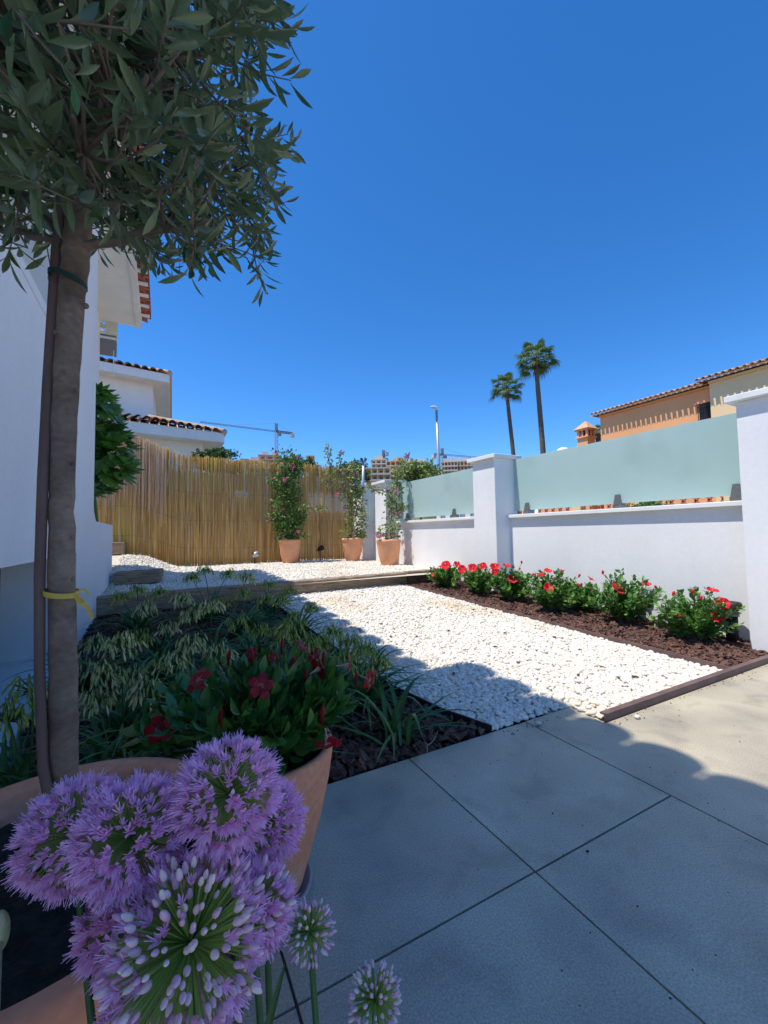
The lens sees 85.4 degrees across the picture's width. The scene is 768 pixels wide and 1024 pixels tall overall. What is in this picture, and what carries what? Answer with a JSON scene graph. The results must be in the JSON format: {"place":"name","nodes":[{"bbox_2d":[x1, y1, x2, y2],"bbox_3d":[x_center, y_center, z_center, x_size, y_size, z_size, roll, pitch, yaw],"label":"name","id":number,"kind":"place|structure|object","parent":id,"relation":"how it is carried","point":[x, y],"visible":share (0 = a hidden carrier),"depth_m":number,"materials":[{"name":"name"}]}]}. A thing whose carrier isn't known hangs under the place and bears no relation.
{"place":"outdoors","nodes":[
{"label":"outdoors","id":0,"kind":"place"},
{"bbox_2d":[99,356,226,471],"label":"neighbour house","id":1,"kind":"structure","parent":0,"point":[144,392],"depth_m":13.17,"materials":[{"name":"paint"}]},
{"bbox_2d":[110,554,430,585],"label":"terrace","id":2,"kind":"structure","parent":0,"point":[115,559],"depth_m":6.60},
{"bbox_2d":[94,381,144,521],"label":"fatsia shrub","id":3,"kind":"object","parent":2,"relation":"on","point":[110,435],"visible":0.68,"depth_m":4.86,"materials":[{"name":"green plant"}]},
{"bbox_2d":[112,541,126,554],"bbox_3d":[-4.950,0.663,7.657,0.361,0.232,0.509,0,-3,-25],"label":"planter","id":4,"kind":"object","parent":2,"relation":"on","point":[119,548],"visible":0.44,"depth_m":7.47,"materials":[{"name":"brown wood"}]},
{"bbox_2d":[99,470,348,562],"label":"boundary wall","id":5,"kind":"structure","parent":2,"relation":"on","point":[245,494],"depth_m":9.43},
{"bbox_2d":[97,435,352,565],"bbox_3d":[-3.306,-0.329,8.580,5.840,2.889,0.140,1,-3,-28],"label":"reed fence","id":6,"kind":"object","parent":2,"relation":"on","point":[241,538],"visible":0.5,"depth_m":8.42,"materials":[{"name":"beige wicker"}]},
{"bbox_2d":[101,554,429,595],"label":"gravel","id":7,"kind":"structure","parent":2,"relation":"on","point":[297,570],"depth_m":6.89,"materials":[{"name":"white gravel"}]},
{"bbox_2d":[113,568,162,584],"bbox_3d":[-3.345,0.883,5.690,0.543,0.180,0.432,0,-3,-22],"label":"timber sleeper","id":8,"kind":"object","parent":7,"relation":"on","point":[144,576],"visible":0.98,"depth_m":5.51,"materials":[{"name":"grey wood"}]},
{"bbox_2d":[278,539,300,562],"bbox_3d":[-1.989,0.830,8.789,0.472,0.500,0.472,1,-3,-28],"label":"terracotta pot","id":9,"kind":"object","parent":7,"relation":"on","point":[289,551],"visible":0.85,"depth_m":8.62,"materials":[{"name":"ceramic"}]},
{"bbox_2d":[264,444,309,539],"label":"bougainvillea","id":10,"kind":"object","parent":9,"relation":"in","point":[286,521],"visible":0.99,"depth_m":8.76,"materials":[{"name":"green plant"}]},
{"bbox_2d":[342,538,362,560],"bbox_3d":[-0.692,0.827,9.142,0.462,0.506,0.462,1,-3,-28],"label":"terracotta pot","id":11,"kind":"object","parent":7,"relation":"on","point":[352,547],"visible":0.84,"depth_m":8.98,"materials":[{"name":"ceramic"}]},
{"bbox_2d":[298,443,368,538],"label":"bougainvillea","id":12,"kind":"object","parent":11,"relation":"in","point":[357,532],"visible":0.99,"depth_m":9.12,"materials":[{"name":"green plant"}]},
{"bbox_2d":[376,539,400,565],"bbox_3d":[0.096,0.788,8.124,0.490,0.499,0.489,1,-3,-28],"label":"terracotta pot","id":13,"kind":"object","parent":7,"relation":"on","point":[388,551],"visible":0.91,"depth_m":7.95,"materials":[{"name":"ceramic"}]},
{"bbox_2d":[366,452,409,539],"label":"bougainvillea","id":14,"kind":"object","parent":13,"relation":"in","point":[401,507],"visible":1,"depth_m":8.21,"materials":[{"name":"green plant"}]},
{"bbox_2d":[403,569,446,582],"bbox_3d":[0.753,1.063,6.926,0.961,0.216,0.171,1,-3,-30],"label":"timber sleeper","id":15,"kind":"object","parent":2,"relation":"on","point":[417,578],"visible":0.43,"depth_m":6.72,"materials":[{"name":"wood"}]},
{"bbox_2d":[21,598,742,784],"bbox_3d":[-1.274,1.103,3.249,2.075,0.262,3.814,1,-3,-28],"label":"bark mulch","id":16,"kind":"object","parent":0,"point":[365,757],"visible":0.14,"depth_m":2.12,"materials":[{"name":"brown wood"}]},
{"bbox_2d":[0,674,133,786],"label":"agapanthus","id":17,"kind":"object","parent":16,"relation":"on","point":[13,714],"visible":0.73,"depth_m":1.50,"materials":[{"name":"green plant"}]},
{"bbox_2d":[0,632,165,721],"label":"agapanthus","id":18,"kind":"object","parent":16,"relation":"on","point":[87,664],"visible":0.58,"depth_m":2.43,"materials":[{"name":"green plant"}]},
{"bbox_2d":[0,674,187,785],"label":"agapanthus","id":19,"kind":"object","parent":16,"relation":"on","point":[98,752],"visible":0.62,"depth_m":1.69,"materials":[{"name":"green plant"}]},
{"bbox_2d":[0,721,188,788],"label":"agapanthus","id":20,"kind":"object","parent":16,"relation":"on","point":[143,753],"visible":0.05,"depth_m":1.51,"materials":[{"name":"green plant"}]},
{"bbox_2d":[7,628,197,765],"bbox_3d":[-1.247,0.810,1.950,0.911,0.558,0.856,1,-3,-28],"label":"agapanthus","id":21,"kind":"object","parent":16,"relation":"on","point":[123,712],"visible":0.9,"depth_m":1.90,"materials":[{"name":"green plant"}]},
{"bbox_2d":[84,583,192,634],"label":"agapanthus","id":22,"kind":"object","parent":16,"relation":"on","point":[131,623],"visible":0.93,"depth_m":3.67,"materials":[{"name":"green plant"}]},
{"bbox_2d":[80,628,213,700],"bbox_3d":[-1.338,0.931,2.591,0.892,0.435,0.862,1,-3,-28],"label":"agapanthus","id":23,"kind":"object","parent":16,"relation":"on","point":[143,636],"visible":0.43,"depth_m":2.52,"materials":[{"name":"green plant"}]},
{"bbox_2d":[99,590,214,669],"bbox_3d":[-1.575,0.824,2.937,0.810,0.538,0.850,1,-3,-28],"label":"agapanthus","id":24,"kind":"object","parent":16,"relation":"on","point":[169,629],"visible":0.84,"depth_m":2.93,"materials":[{"name":"green plant"}]},
{"bbox_2d":[110,633,245,716],"bbox_3d":[-1.056,0.864,2.243,0.828,0.460,0.806,2,-4,-45],"label":"agapanthus","id":25,"kind":"object","parent":16,"relation":"on","point":[180,663],"visible":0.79,"depth_m":2.17,"materials":[{"name":"green plant"}]},
{"bbox_2d":[161,565,249,621],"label":"agapanthus","id":26,"kind":"object","parent":16,"relation":"on","point":[208,570],"visible":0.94,"depth_m":4.15,"materials":[{"name":"green plant"}]},
{"bbox_2d":[155,569,270,677],"bbox_3d":[-1.162,0.754,2.892,0.851,0.689,0.842,1,-3,-28],"label":"agapanthus","id":27,"kind":"object","parent":16,"relation":"on","point":[214,604],"visible":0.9,"depth_m":2.81,"materials":[{"name":"green plant"}]},
{"bbox_2d":[189,587,285,636],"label":"agapanthus","id":28,"kind":"object","parent":16,"relation":"on","point":[253,618],"visible":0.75,"depth_m":3.74,"materials":[{"name":"green plant"}]},
{"bbox_2d":[126,746,355,768],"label":"agapanthus","id":29,"kind":"object","parent":16,"relation":"on","point":[189,747],"depth_m":1.72,"materials":[{"name":"green plant"}]},
{"bbox_2d":[96,572,406,616],"bbox_3d":[-1.377,1.030,5.536,4.034,0.212,0.191,1,-3,-33],"label":"timber sleeper","id":30,"kind":"object","parent":16,"relation":"on","point":[103,604],"visible":0.63,"depth_m":5.26,"materials":[{"name":"brown wood"}]},
{"bbox_2d":[207,612,300,677],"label":"agapanthus","id":31,"kind":"object","parent":16,"relation":"on","point":[261,630],"visible":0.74,"depth_m":2.78,"materials":[{"name":"green plant"}]},
{"bbox_2d":[201,621,306,672],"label":"agapanthus","id":32,"kind":"object","parent":16,"relation":"on","point":[251,641],"visible":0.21,"depth_m":2.92,"materials":[{"name":"green plant"}]},
{"bbox_2d":[232,578,306,620],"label":"agapanthus","id":33,"kind":"object","parent":16,"relation":"on","point":[270,584],"visible":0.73,"depth_m":4.33,"materials":[{"name":"green plant"}]},
{"bbox_2d":[254,592,338,641],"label":"agapanthus","id":34,"kind":"object","parent":16,"relation":"on","point":[308,609],"visible":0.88,"depth_m":3.53,"materials":[{"name":"green plant"}]},
{"bbox_2d":[272,615,381,733],"bbox_3d":[-0.406,0.825,2.188,0.887,0.540,0.902,1,-3,-28],"label":"agapanthus","id":35,"kind":"object","parent":16,"relation":"on","point":[291,627],"visible":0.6,"depth_m":2.27,"materials":[{"name":"green plant"}]},
{"bbox_2d":[283,624,409,674],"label":"agapanthus","id":36,"kind":"object","parent":16,"relation":"on","point":[347,641],"visible":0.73,"depth_m":2.68,"materials":[{"name":"green plant"}]},
{"bbox_2d":[325,639,438,728],"bbox_3d":[-0.072,0.914,2.352,0.914,0.372,0.951,1,-3,-28],"label":"agapanthus","id":37,"kind":"object","parent":16,"relation":"on","point":[374,664],"visible":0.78,"depth_m":2.30,"materials":[{"name":"green plant"}]},
{"bbox_2d":[280,608,491,734],"bbox_3d":[-0.556,1.132,3.682,0.158,0.290,3.872,1,-3,-32],"label":"garden edging","id":38,"kind":"object","parent":16,"relation":"on","point":[487,727],"visible":0.18,"depth_m":2.25,"materials":[{"name":"brown"}]},
{"bbox_2d":[330,674,483,763],"bbox_3d":[0.086,0.968,2.054,0.796,0.265,0.799,-4,-4,42],"label":"agapanthus","id":39,"kind":"object","parent":16,"relation":"on","point":[397,721],"visible":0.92,"depth_m":1.99,"materials":[{"name":"green plant"}]},
{"bbox_2d":[272,584,722,730],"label":"gravel","id":40,"kind":"structure","parent":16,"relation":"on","point":[470,637],"depth_m":3.14,"materials":[{"name":"white gravel"}]},
{"bbox_2d":[353,598,638,678],"bbox_3d":[0.625,1.091,3.920,1.586,0.159,3.072,1,-3,-28],"label":"stray bark","id":41,"kind":"object","parent":40,"relation":"on","point":[453,673],"visible":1,"depth_m":3.30,"materials":[{"name":"brown wood"}]},
{"bbox_2d":[400,583,728,668],"bbox_3d":[1.314,1.147,4.683,0.014,0.298,4.234,1,-3,-31],"label":"garden edging","id":42,"kind":"object","parent":16,"relation":"on","point":[676,655],"visible":0.39,"depth_m":3.64,"materials":[{"name":"brown wood"}]},
{"bbox_2d":[405,579,767,666],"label":"bark mulch","id":43,"kind":"object","parent":16,"relation":"on","point":[722,650],"visible":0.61,"depth_m":3.92,"materials":[{"name":"brown wood"}]},
{"bbox_2d":[425,561,460,587],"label":"hibiscus bush","id":44,"kind":"object","parent":43,"relation":"on","point":[449,576],"visible":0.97,"depth_m":6.07,"materials":[{"name":"green plant"}]},
{"bbox_2d":[457,562,499,593],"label":"hibiscus bush","id":45,"kind":"object","parent":43,"relation":"on","point":[475,579],"visible":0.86,"depth_m":5.56,"materials":[{"name":"green plant"}]},
{"bbox_2d":[485,561,533,600],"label":"hibiscus bush","id":46,"kind":"object","parent":43,"relation":"on","point":[510,585],"visible":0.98,"depth_m":5.12,"materials":[{"name":"green plant"}]},
{"bbox_2d":[528,568,584,611],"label":"hibiscus bush","id":47,"kind":"object","parent":43,"relation":"on","point":[561,593],"visible":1,"depth_m":4.58,"materials":[{"name":"green plant"}]},
{"bbox_2d":[569,581,598,611],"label":"hibiscus bush","id":48,"kind":"object","parent":43,"relation":"on","point":[584,593],"visible":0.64,"depth_m":4.61,"materials":[{"name":"green plant"}]},
{"bbox_2d":[577,568,663,621],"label":"hibiscus bush","id":49,"kind":"object","parent":43,"relation":"on","point":[614,598],"visible":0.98,"depth_m":4.11,"materials":[{"name":"green plant"}]},
{"bbox_2d":[648,586,744,641],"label":"hibiscus bush","id":50,"kind":"object","parent":43,"relation":"on","point":[699,618],"visible":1,"depth_m":3.55,"materials":[{"name":"green plant"}]},
{"bbox_2d":[724,601,742,642],"bbox_3d":[2.969,0.944,3.552,0.156,0.370,0.156,1,-3,-28],"label":"bollard light","id":51,"kind":"object","parent":43,"relation":"on","point":[732,637],"visible":0.41,"depth_m":3.51,"materials":[{"name":"black plastic"}]},
{"bbox_2d":[600,654,767,722],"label":"garden edging","id":52,"kind":"object","parent":16,"relation":"on","point":[630,707],"visible":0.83,"depth_m":2.49,"materials":[{"name":"brown wood"}]},
{"bbox_2d":[348,485,436,533],"bbox_3d":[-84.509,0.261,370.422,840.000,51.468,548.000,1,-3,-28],"label":"hill","id":53,"kind":"structure","parent":0,"point":[424,518],"depth_m":129.89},
{"bbox_2d":[200,421,294,450],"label":"tower crane","id":54,"kind":"object","parent":53,"relation":"on","point":[292,434],"visible":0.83,"depth_m":185.27,"materials":[{"name":"grey"}]},
{"bbox_2d":[258,452,281,466],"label":"apartment block","id":55,"kind":"structure","parent":53,"relation":"on","point":[265,456],"depth_m":159.87,"materials":[{"name":"beige concrete"}]},
{"bbox_2d":[300,456,319,472],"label":"hill tree","id":56,"kind":"object","parent":53,"relation":"on","point":[310,460],"visible":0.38,"depth_m":118.31,"materials":[{"name":"green plant"}]},
{"bbox_2d":[351,466,370,481],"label":"hill tree","id":57,"kind":"object","parent":53,"relation":"on","point":[367,478],"visible":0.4,"depth_m":119.76,"materials":[{"name":"green plant"}]},
{"bbox_2d":[365,467,390,487],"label":"apartment block","id":58,"kind":"structure","parent":53,"relation":"on","point":[379,474],"depth_m":135.28,"materials":[{"name":"white concrete"}]},
{"bbox_2d":[371,456,386,466],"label":"apartment block","id":59,"kind":"structure","parent":53,"relation":"on","point":[378,461],"depth_m":150.90,"materials":[{"name":"beige concrete"}]},
{"bbox_2d":[385,457,405,479],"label":"apartment block","id":60,"kind":"structure","parent":53,"relation":"on","point":[395,461],"depth_m":150.71,"materials":[{"name":"beige concrete"}]},
{"bbox_2d":[441,458,457,474],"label":"apartment block","id":61,"kind":"structure","parent":53,"relation":"on","point":[449,466],"depth_m":158.33,"materials":[{"name":"beige concrete"}]},
{"bbox_2d":[432,448,474,473],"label":"tower crane","id":62,"kind":"object","parent":53,"relation":"on","point":[434,455],"visible":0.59,"depth_m":189.24,"materials":[{"name":"grey metal"}]},
{"bbox_2d":[458,457,473,470],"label":"apartment block","id":63,"kind":"structure","parent":53,"relation":"on","point":[464,465],"depth_m":162.52,"materials":[{"name":"beige concrete"}]},
{"bbox_2d":[100,0,767,512],"label":"sky","id":64,"kind":"structure","parent":0,"point":[479,180],"materials":[{"name":"blue"}]},
{"bbox_2d":[207,664,767,1023],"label":"patio","id":65,"kind":"structure","parent":0,"point":[675,867],"depth_m":1.21,"materials":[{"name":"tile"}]},
{"bbox_2d":[0,0,150,756],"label":"white house","id":66,"kind":"structure","parent":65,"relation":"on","point":[118,292],"depth_m":3.13,"materials":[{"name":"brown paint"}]},
{"bbox_2d":[100,320,117,451],"bbox_3d":[-4.606,-1.958,6.700,0.520,2.350,0.210,1,-3,-28],"label":"roller blind","id":67,"kind":"object","parent":66,"relation":"attached to","point":[108,340],"visible":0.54,"depth_m":6.75,"materials":[{"name":"grey"}]},
{"bbox_2d":[0,757,226,1023],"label":"terracotta planter","id":68,"kind":"object","parent":65,"relation":"on","point":[39,985],"visible":0.2,"depth_m":0.58,"materials":[{"name":"ceramic"}]},
{"bbox_2d":[34,188,64,852],"bbox_3d":[-0.550,-0.012,0.688,0.044,1.104,0.035,-3,-4,35],"label":"support stake","id":69,"kind":"object","parent":68,"relation":"in","point":[40,551],"visible":0.73,"depth_m":0.68,"materials":[{"name":"brown wood"}]},
{"bbox_2d":[0,0,314,839],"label":"olive tree","id":70,"kind":"object","parent":68,"relation":"on","point":[78,102],"visible":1,"depth_m":0.68,"materials":[{"name":"green plant"}]},
{"bbox_2d":[42,588,92,619],"bbox_3d":[-0.522,0.150,0.682,0.102,0.052,0.054,-4,-4,42],"label":"plant tie","id":71,"kind":"object","parent":70,"relation":"attached to","point":[77,597],"visible":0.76,"depth_m":0.68,"materials":[{"name":"yellow plastic"}]},
{"bbox_2d":[47,267,87,292],"bbox_3d":[-0.545,-0.400,0.718,0.054,0.020,0.058,1,-3,-28],"label":"plant tie","id":72,"kind":"object","parent":70,"relation":"attached to","point":[67,274],"visible":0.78,"depth_m":0.70,"materials":[{"name":"teal plastic"}]},
{"bbox_2d":[186,728,332,911],"bbox_3d":[-0.346,0.866,1.188,0.404,0.402,0.400,1,-3,-28],"label":"terracotta pot","id":73,"kind":"object","parent":65,"relation":"on","point":[309,775],"visible":0.16,"depth_m":1.11,"materials":[{"name":"orange ceramic"}]},
{"bbox_2d":[119,639,375,776],"bbox_3d":[-0.376,0.551,1.190,0.653,0.316,0.610,1,-3,-28],"label":"dipladenia","id":74,"kind":"object","parent":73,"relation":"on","point":[297,700],"visible":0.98,"depth_m":1.11,"materials":[{"name":"green plant"}]},
{"bbox_2d":[233,961,285,1023],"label":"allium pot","id":75,"kind":"object","parent":65,"relation":"on","point":[271,1012],"visible":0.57,"depth_m":0.38,"materials":[{"name":"plant"}]},
{"bbox_2d":[0,910,9,1003],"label":"allium bud","id":76,"kind":"object","parent":75,"relation":"in","point":[4,925],"visible":1,"depth_m":0.40,"materials":[{"name":"green plant"}]},
{"bbox_2d":[0,769,128,1023],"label":"allium","id":77,"kind":"object","parent":75,"relation":"in","point":[23,877],"visible":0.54,"depth_m":0.41,"materials":[{"name":"purple plant"}]},
{"bbox_2d":[62,864,175,1000],"bbox_3d":[-0.161,0.597,0.296,0.104,0.470,0.427,1,-4,-40],"label":"allium","id":78,"kind":"object","parent":75,"relation":"in","point":[95,929],"visible":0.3,"depth_m":0.40,"materials":[{"name":"purple plant"}]},
{"bbox_2d":[57,767,189,971],"bbox_3d":[-0.131,0.539,0.286,0.403,0.582,0.112,-4,-4,43],"label":"allium","id":79,"kind":"object","parent":75,"relation":"on","point":[128,833],"visible":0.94,"depth_m":0.38,"materials":[{"name":"purple plant"}]},
{"bbox_2d":[93,939,209,1023],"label":"allium","id":80,"kind":"object","parent":75,"relation":"in","point":[107,1018],"visible":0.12,"depth_m":0.36,"materials":[{"name":"plant"}]},
{"bbox_2d":[90,849,275,1023],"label":"allium","id":81,"kind":"object","parent":75,"relation":"in","point":[184,944],"visible":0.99,"depth_m":0.34,"materials":[{"name":"purple plant"}]},
{"bbox_2d":[163,730,286,1023],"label":"allium","id":82,"kind":"object","parent":75,"relation":"on","point":[227,792],"visible":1,"depth_m":0.40,"materials":[{"name":"purple plant"}]},
{"bbox_2d":[219,850,300,1023],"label":"allium","id":83,"kind":"object","parent":75,"relation":"on","point":[277,911],"visible":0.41,"depth_m":0.41,"materials":[{"name":"purple plant"}]},
{"bbox_2d":[221,772,308,1023],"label":"allium","id":84,"kind":"object","parent":75,"relation":"on","point":[290,819],"visible":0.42,"depth_m":0.48,"materials":[{"name":"purple plant"}]},
{"bbox_2d":[283,896,336,1023],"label":"allium","id":85,"kind":"object","parent":75,"relation":"on","point":[309,929],"visible":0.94,"depth_m":0.44,"materials":[{"name":"plant"}]},
{"bbox_2d":[347,959,401,1023],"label":"allium","id":86,"kind":"object","parent":75,"relation":"in","point":[374,1004],"visible":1,"depth_m":0.41,"materials":[{"name":"purple plant"}]},
{"bbox_2d":[350,387,767,651],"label":"garden wall","id":87,"kind":"structure","parent":65,"relation":"on","point":[722,547],"depth_m":4.47,"materials":[{"name":"white paint"}]},
{"bbox_2d":[401,468,473,520],"bbox_3d":[1.003,-0.261,7.542,0.124,0.810,2.607,1,-3,-30],"label":"glass screen","id":88,"kind":"object","parent":87,"relation":"on","point":[447,494],"visible":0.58,"depth_m":7.50,"materials":[{"name":"glass"}]},
{"bbox_2d":[513,413,741,513],"bbox_3d":[2.560,-0.419,4.806,0.124,0.815,2.747,1,-3,-30],"label":"glass screen","id":89,"kind":"object","parent":87,"relation":"on","point":[698,459],"visible":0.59,"depth_m":4.47,"materials":[{"name":"glass"}]},
{"bbox_2d":[391,666,764,1005],"bbox_3d":[1.578,1.067,1.885,3.192,0.007,1.300,1,-3,-28],"label":"patio grit","id":90,"kind":"object","parent":65,"relation":"on","point":[670,998],"visible":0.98,"depth_m":2.05,"materials":[{"name":"beige stone"}]},
{"bbox_2d":[519,496,729,513],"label":"lattice wall","id":91,"kind":"structure","parent":0,"point":[723,499],"depth_m":13.78,"materials":[{"name":"brown ceramic"}]},
{"bbox_2d":[590,366,756,508],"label":"orange house","id":92,"kind":"structure","parent":0,"point":[682,405],"depth_m":18.99,"materials":[{"name":"paint"}]},
{"bbox_2d":[697,402,710,420],"bbox_3d":[13.383,-3.904,17.347,0.172,1.250,0.454,1,-3,-28],"label":"window","id":93,"kind":"structure","parent":92,"relation":"in","point":[704,412],"depth_m":17.32,"materials":[{"name":"black glass"}]},
{"bbox_2d":[694,357,767,501],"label":"peach house","id":94,"kind":"structure","parent":0,"point":[739,383],"depth_m":16.23,"materials":[{"name":"paint"}]},
{"label":"ground","id":95,"kind":"structure","parent":0,"visible":0},
{"bbox_2d":[191,446,241,473],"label":"garden bush","id":96,"kind":"object","parent":95,"relation":"on","point":[219,453],"visible":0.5,"depth_m":10.10,"materials":[{"name":"green plant"}]},
{"bbox_2d":[360,458,366,486],"bbox_3d":[-0.843,-0.155,17.728,0.320,4.334,0.180,1,-3,-28],"label":"utility pole","id":97,"kind":"object","parent":95,"relation":"on","point":[363,473],"visible":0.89,"depth_m":17.75,"materials":[{"name":"grey metal"}]},
{"bbox_2d":[396,458,443,519],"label":"garden bush","id":98,"kind":"object","parent":95,"relation":"on","point":[419,470],"visible":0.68,"depth_m":10.01,"materials":[{"name":"green plant"}]},
{"bbox_2d":[431,406,440,471],"bbox_3d":[3.149,-2.002,24.516,0.743,8.577,0.280,1,-3,-28],"label":"street lamp","id":99,"kind":"object","parent":95,"relation":"on","point":[437,436],"visible":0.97,"depth_m":24.61,"materials":[{"name":"grey metal"}]},
{"bbox_2d":[437,513,473,518],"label":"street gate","id":100,"kind":"structure","parent":95,"relation":"on","point":[460,515],"depth_m":14.18,"materials":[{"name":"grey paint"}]},
{"bbox_2d":[488,372,525,513],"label":"fan palm","id":101,"kind":"object","parent":95,"relation":"on","point":[506,378],"visible":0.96,"depth_m":42.49,"materials":[{"name":"green plant"}]},
{"bbox_2d":[514,337,561,453],"bbox_3d":[12.894,-5.864,34.472,3.924,16.953,3.501,-2,-3,13],"label":"fan palm","id":102,"kind":"object","parent":95,"relation":"on","point":[538,366],"visible":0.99,"depth_m":34.57,"materials":[{"name":"green plant"}]},
{"bbox_2d":[541,505,603,512],"bbox_3d":[11.854,-0.056,24.715,4.000,4.499,3.800,1,-3,-28],"label":"house annex","id":103,"kind":"object","parent":95,"relation":"on","point":[587,508],"depth_m":23.48,"materials":[{"name":"ceramic"}]},
{"bbox_2d":[573,421,597,445],"bbox_3d":[11.295,-1.544,23.029,0.920,7.019,0.920,1,-3,-28],"label":"roof chimney","id":104,"kind":"object","parent":103,"relation":"on","point":[585,430],"visible":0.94,"depth_m":22.96,"materials":[{"name":"orange brick"}]},
{"bbox_2d":[595,425,600,441],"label":"fan palm","id":105,"kind":"object","parent":95,"relation":"on","point":[598,435],"visible":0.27,"depth_m":41.02,"materials":[{"name":"green plant"}]},
{"bbox_2d":[625,500,668,507],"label":"street hedge","id":106,"kind":"object","parent":95,"relation":"on","point":[649,503],"visible":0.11,"depth_m":11.89,"materials":[{"name":"green plant"}]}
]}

